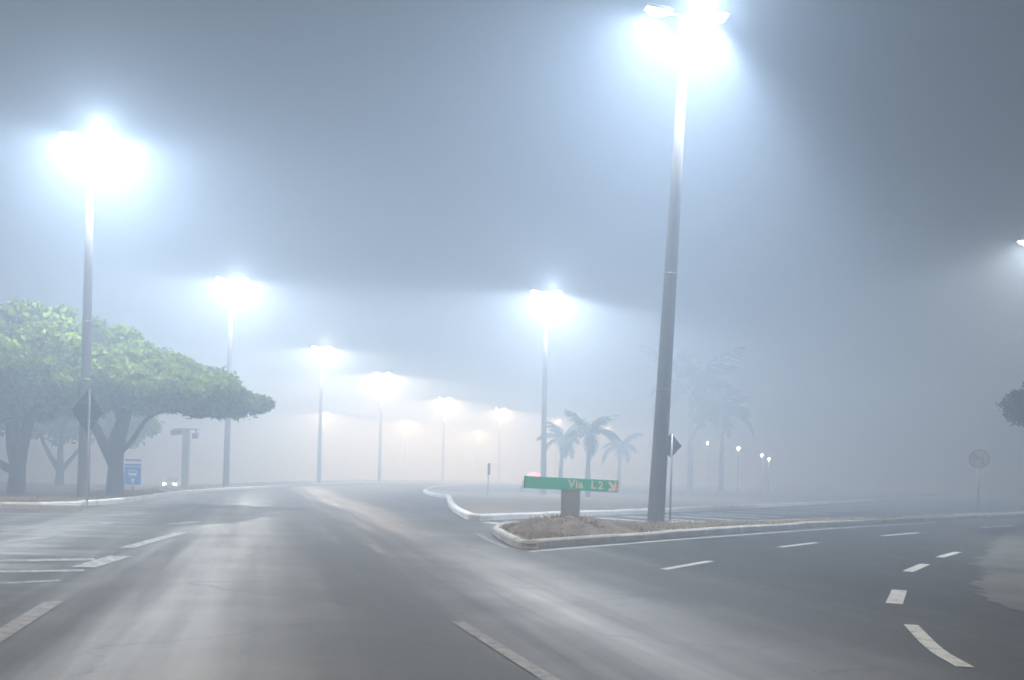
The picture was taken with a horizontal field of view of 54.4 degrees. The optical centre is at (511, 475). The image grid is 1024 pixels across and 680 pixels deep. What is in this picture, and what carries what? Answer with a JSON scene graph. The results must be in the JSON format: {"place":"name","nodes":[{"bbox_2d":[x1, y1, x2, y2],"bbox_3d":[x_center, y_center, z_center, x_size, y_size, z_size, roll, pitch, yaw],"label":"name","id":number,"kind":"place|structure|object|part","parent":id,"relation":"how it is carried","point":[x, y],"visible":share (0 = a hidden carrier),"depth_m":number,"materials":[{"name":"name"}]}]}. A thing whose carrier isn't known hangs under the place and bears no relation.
{"place":"outdoors","nodes":[
{"label":"outdoors","id":0,"kind":"place"},
{"bbox_2d":[0,480,622,506],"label":"verge","id":1,"kind":"structure","parent":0,"point":[41,489],"depth_m":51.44,"materials":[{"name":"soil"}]},
{"bbox_2d":[0,297,112,493],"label":"tree","id":2,"kind":"object","parent":1,"relation":"on","point":[40,386],"visible":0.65,"depth_m":35.47,"materials":[{"name":"green plant"}]},
{"bbox_2d":[0,409,164,485],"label":"tree","id":3,"kind":"object","parent":1,"relation":"on","point":[62,430],"visible":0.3,"depth_m":51.99,"materials":[{"name":"green plant"}]},
{"bbox_2d":[59,130,123,497],"bbox_3d":[-14.297,-5.233,33.494,2.021,12.588,0.417,1,0,-8],"label":"street lamp","id":4,"kind":"object","parent":1,"relation":"on","point":[86,350],"visible":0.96,"depth_m":33.38,"materials":[{"name":"metal"}]},
{"bbox_2d":[124,459,141,496],"bbox_3d":[-13.533,0.250,35.527,0.600,1.692,0.096,1,0,-4],"label":"bus stop sign","id":5,"kind":"object","parent":1,"relation":"on","point":[132,471],"visible":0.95,"depth_m":35.49,"materials":[{"name":"metal"}]},
{"bbox_2d":[0,304,275,495],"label":"tree","id":6,"kind":"object","parent":1,"relation":"on","point":[133,373],"visible":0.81,"depth_m":35.45,"materials":[{"name":"green plant"}]},
{"bbox_2d":[171,428,198,486],"bbox_3d":[-18.380,-0.845,55.821,1.490,3.628,0.729,1,0,-6],"label":"speed camera","id":7,"kind":"object","parent":1,"relation":"on","point":[186,433],"visible":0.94,"depth_m":55.81,"materials":[{"name":"metal"}]},
{"bbox_2d":[215,276,248,486],"bbox_3d":[-17.352,-5.592,61.000,2.021,13.173,0.417,2,0,-8],"label":"street lamp","id":8,"kind":"object","parent":1,"relation":"on","point":[226,465],"visible":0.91,"depth_m":60.89,"materials":[{"name":"grey metal"}]},
{"bbox_2d":[311,345,332,482],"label":"street lamp","id":9,"kind":"object","parent":1,"relation":"on","point":[319,432],"visible":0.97,"depth_m":91.89,"materials":[{"name":"grey metal"}]},
{"bbox_2d":[374,371,390,481],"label":"street lamp","id":10,"kind":"object","parent":1,"relation":"on","point":[379,450],"visible":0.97,"depth_m":114.88,"materials":[{"name":"grey metal"}]},
{"bbox_2d":[438,397,451,480],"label":"street lamp","id":11,"kind":"object","parent":1,"relation":"on","point":[442,473],"visible":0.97,"depth_m":147.88,"materials":[{"name":"grey metal"}]},
{"bbox_2d":[494,407,505,481],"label":"street lamp","id":12,"kind":"object","parent":1,"relation":"on","point":[498,477],"visible":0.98,"depth_m":168.88,"materials":[{"name":"grey metal"}]},
{"bbox_2d":[552,419,561,476],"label":"street lamp","id":13,"kind":"object","parent":1,"relation":"on","point":[555,451],"visible":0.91,"depth_m":195.89,"materials":[{"name":"grey metal"}]},
{"bbox_2d":[602,426,610,479],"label":"street lamp","id":14,"kind":"object","parent":1,"relation":"on","point":[605,458],"visible":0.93,"depth_m":213.88,"materials":[{"name":"grey metal"}]},
{"bbox_2d":[0,480,1023,679],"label":"road","id":15,"kind":"structure","parent":0,"point":[295,583],"depth_m":10.29,"materials":[{"name":"grey asphalt"}]},
{"bbox_2d":[0,513,199,583],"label":"crossing marking","id":16,"kind":"object","parent":15,"relation":"on","point":[101,561],"visible":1,"depth_m":13.23,"materials":[{"name":"paint"}]},
{"bbox_2d":[0,545,559,679],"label":"lane marking","id":17,"kind":"object","parent":15,"relation":"on","point":[9,629],"visible":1,"depth_m":7.53,"materials":[{"name":"paint"}]},
{"bbox_2d":[0,482,677,509],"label":"kerb","id":18,"kind":"structure","parent":15,"relation":"on","point":[71,505],"depth_m":34.29,"materials":[{"name":"grey concrete"}]},
{"bbox_2d":[72,389,102,505],"bbox_3d":[-12.785,-0.744,29.989,0.091,3.718,1.357,1,0,16],"label":"warning sign","id":19,"kind":"object","parent":18,"relation":"on","point":[87,411],"visible":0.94,"depth_m":29.96,"materials":[{"name":"metal"}]},
{"bbox_2d":[475,533,509,547],"bbox_3d":[-0.428,1.234,19.103,0.144,0.001,3.992,2,0,-9],"label":"edge marking","id":20,"kind":"object","parent":15,"relation":"on","point":[487,539],"visible":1,"depth_m":18.67,"materials":[{"name":"paint"}]},
{"bbox_2d":[520,473,546,491],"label":"car","id":21,"kind":"object","parent":15,"relation":"on","point":[522,489],"visible":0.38,"depth_m":72.03,"materials":[{"name":"grey paint"}]},
{"bbox_2d":[482,504,896,523],"bbox_3d":[11.126,1.537,42.002,4.294,0.001,43.081,1,0,31],"label":"hatch marking","id":22,"kind":"object","parent":15,"relation":"on","point":[721,513],"visible":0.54,"depth_m":36.30,"materials":[{"name":"white paint"}]},
{"bbox_2d":[423,483,1023,520],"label":"kerb","id":23,"kind":"structure","parent":15,"relation":"on","point":[455,508],"depth_m":39.13,"materials":[{"name":"grey concrete"}]},
{"bbox_2d":[530,522,934,551],"bbox_3d":[7.464,1.441,25.728,0.406,0.001,23.502,2,0,38],"label":"edge marking","id":24,"kind":"object","parent":15,"relation":"on","point":[703,537],"visible":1,"depth_m":21.27,"materials":[{"name":"white paint"}]},
{"bbox_2d":[492,511,1023,548],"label":"kerb","id":25,"kind":"structure","parent":15,"relation":"on","point":[510,539],"depth_m":22.88,"materials":[{"name":"concrete"}]},
{"bbox_2d":[682,510,897,516],"bbox_3d":[13.107,1.589,42.501,2.105,0.001,22.423,2,0,37],"label":"lane marking","id":26,"kind":"object","parent":15,"relation":"on","point":[789,512],"visible":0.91,"depth_m":41.78,"materials":[{"name":"paint"}]},
{"bbox_2d":[662,526,1001,666],"bbox_3d":[8.175,1.460,21.152,4.210,0.001,29.961,1,0,27],"label":"lane marking","id":27,"kind":"object","parent":15,"relation":"on","point":[923,637],"visible":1,"depth_m":8.70,"materials":[{"name":"white paint"}]},
{"bbox_2d":[969,449,989,512],"bbox_3d":[21.581,0.449,46.034,0.900,3.333,0.100,2,0,14],"label":"round sign","id":28,"kind":"object","parent":15,"relation":"on","point":[979,459],"visible":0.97,"depth_m":46.00,"materials":[{"name":"metal"}]},
{"bbox_2d":[968,527,1023,610],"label":"dusty shoulder","id":29,"kind":"object","parent":15,"relation":"on","point":[1002,562],"visible":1,"depth_m":14.89},
{"bbox_2d":[996,381,1023,427],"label":"tree","id":30,"kind":"object","parent":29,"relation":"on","point":[1013,408],"visible":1,"depth_m":33.84,"materials":[{"name":"green plant"}]},
{"bbox_2d":[1015,238,1023,243],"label":"street lamp","id":31,"kind":"object","parent":15,"relation":"on","point":[1020,240],"visible":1,"depth_m":45.76,"materials":[{"name":"grey metal"}]},
{"bbox_2d":[0,469,1023,493],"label":"ground","id":32,"kind":"structure","parent":0,"point":[49,476],"depth_m":278.27,"materials":[{"name":"soil"}]},
{"bbox_2d":[162,476,180,484],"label":"car","id":33,"kind":"object","parent":32,"relation":"on","point":[170,480],"visible":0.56,"depth_m":111.36,"materials":[{"name":"white paint"}]},
{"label":"windows","id":34,"kind":"part","parent":33,"relation":"part of","materials":[{"name":"glass"}]},
{"bbox_2d":[318,411,327,477],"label":"street lamp","id":35,"kind":"object","parent":32,"relation":"on","point":[322,446],"visible":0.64,"depth_m":189.87,"materials":[{"name":"grey metal"}]},
{"bbox_2d":[401,420,409,479],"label":"street lamp","id":36,"kind":"object","parent":32,"relation":"on","point":[404,450],"visible":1,"depth_m":211.88,"materials":[{"name":"grey metal"}]},
{"bbox_2d":[0,0,1023,491],"label":"sky","id":37,"kind":"structure","parent":0,"point":[391,183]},
{"bbox_2d":[427,484,1023,516],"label":"traffic island","id":38,"kind":"structure","parent":0,"point":[498,498],"depth_m":66.39,"materials":[{"name":"soil"}]},
{"bbox_2d":[487,463,489,494],"bbox_3d":[-1.384,0.299,58.005,0.068,2.029,0.620,2,0,12],"label":"narrow sign","id":39,"kind":"object","parent":38,"relation":"on","point":[488,473],"visible":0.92,"depth_m":57.99,"materials":[{"name":"metal"}]},
{"bbox_2d":[530,289,561,494],"bbox_3d":[2.047,-5.084,62.487,2.021,13.173,0.417,1,0,-8],"label":"street lamp","id":40,"kind":"object","parent":38,"relation":"on","point":[543,435],"visible":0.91,"depth_m":62.37,"materials":[{"name":"grey metal"}]},
{"bbox_2d":[535,418,585,493],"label":"palm tree","id":41,"kind":"object","parent":38,"relation":"on","point":[560,440],"visible":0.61,"depth_m":65.87,"materials":[{"name":"green plant"}]},
{"bbox_2d":[564,409,622,496],"bbox_3d":[4.786,-1.184,60.035,3.788,5.373,3.699,2,0,0],"label":"palm tree","id":42,"kind":"object","parent":38,"relation":"on","point":[588,430],"visible":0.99,"depth_m":59.76,"materials":[{"name":"green plant"}]},
{"bbox_2d":[601,432,643,490],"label":"palm tree","id":43,"kind":"object","parent":38,"relation":"on","point":[616,446],"visible":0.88,"depth_m":87.83,"materials":[{"name":"green plant"}]},
{"bbox_2d":[639,345,745,494],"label":"palm tree","id":44,"kind":"object","parent":38,"relation":"on","point":[700,381],"visible":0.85,"depth_m":78.00,"materials":[{"name":"green plant"}]},
{"bbox_2d":[706,440,707,489],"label":"park lamp","id":45,"kind":"object","parent":38,"relation":"on","point":[706,474],"visible":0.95,"depth_m":121.98,"materials":[{"name":"grey metal"}]},
{"bbox_2d":[688,388,755,494],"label":"palm tree","id":46,"kind":"object","parent":38,"relation":"on","point":[733,408],"visible":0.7,"depth_m":83.81,"materials":[{"name":"green plant"}]},
{"bbox_2d":[737,446,739,491],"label":"park lamp","id":47,"kind":"object","parent":38,"relation":"on","point":[738,448],"visible":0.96,"depth_m":111.96,"materials":[{"name":"beige metal"}]},
{"bbox_2d":[760,453,762,491],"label":"park lamp","id":48,"kind":"object","parent":38,"relation":"on","point":[761,472],"visible":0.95,"depth_m":117.95,"materials":[{"name":"beige metal"}]},
{"bbox_2d":[768,457,770,491],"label":"park lamp","id":49,"kind":"object","parent":38,"relation":"on","point":[769,458],"visible":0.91,"depth_m":115.95,"materials":[{"name":"beige metal"}]},
{"bbox_2d":[500,513,1007,543],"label":"traffic island","id":50,"kind":"structure","parent":0,"point":[525,538],"depth_m":25.18,"materials":[{"name":"soil"}]},
{"bbox_2d":[524,476,618,516],"bbox_3d":[1.351,0.709,23.059,2.184,1.358,0.342,2,0,0],"label":"direction sign","id":51,"kind":"object","parent":50,"relation":"on","point":[570,488],"visible":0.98,"depth_m":22.90,"materials":[{"name":"metal"}]},
{"bbox_2d":[508,516,646,535],"bbox_3d":[1.315,1.018,20.738,3.116,0.363,2.526,2,0,0],"label":"dirt mound","id":52,"kind":"object","parent":50,"relation":"on","point":[570,526],"visible":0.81,"depth_m":20.09,"materials":[{"name":"soil"}]},
{"bbox_2d":[668,433,680,520],"bbox_3d":[4.458,0.190,27.967,0.697,2.754,0.084,2,0,-22],"label":"warning sign","id":53,"kind":"object","parent":50,"relation":"on","point":[674,446],"visible":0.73,"depth_m":27.95,"materials":[{"name":"metal"}]},
{"bbox_2d":[643,3,729,522],"bbox_3d":[4.151,-5.320,26.028,2.263,13.791,0.467,4,0,-8],"label":"street lamp","id":54,"kind":"object","parent":50,"relation":"on","point":[657,491],"visible":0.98,"depth_m":25.90,"materials":[{"name":"grey metal"}]},
{"bbox_2d":[498,513,902,538],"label":"dry grass","id":55,"kind":"structure","parent":50,"relation":"on","point":[640,526],"depth_m":23.58,"materials":[{"name":"plant"}]}
]}

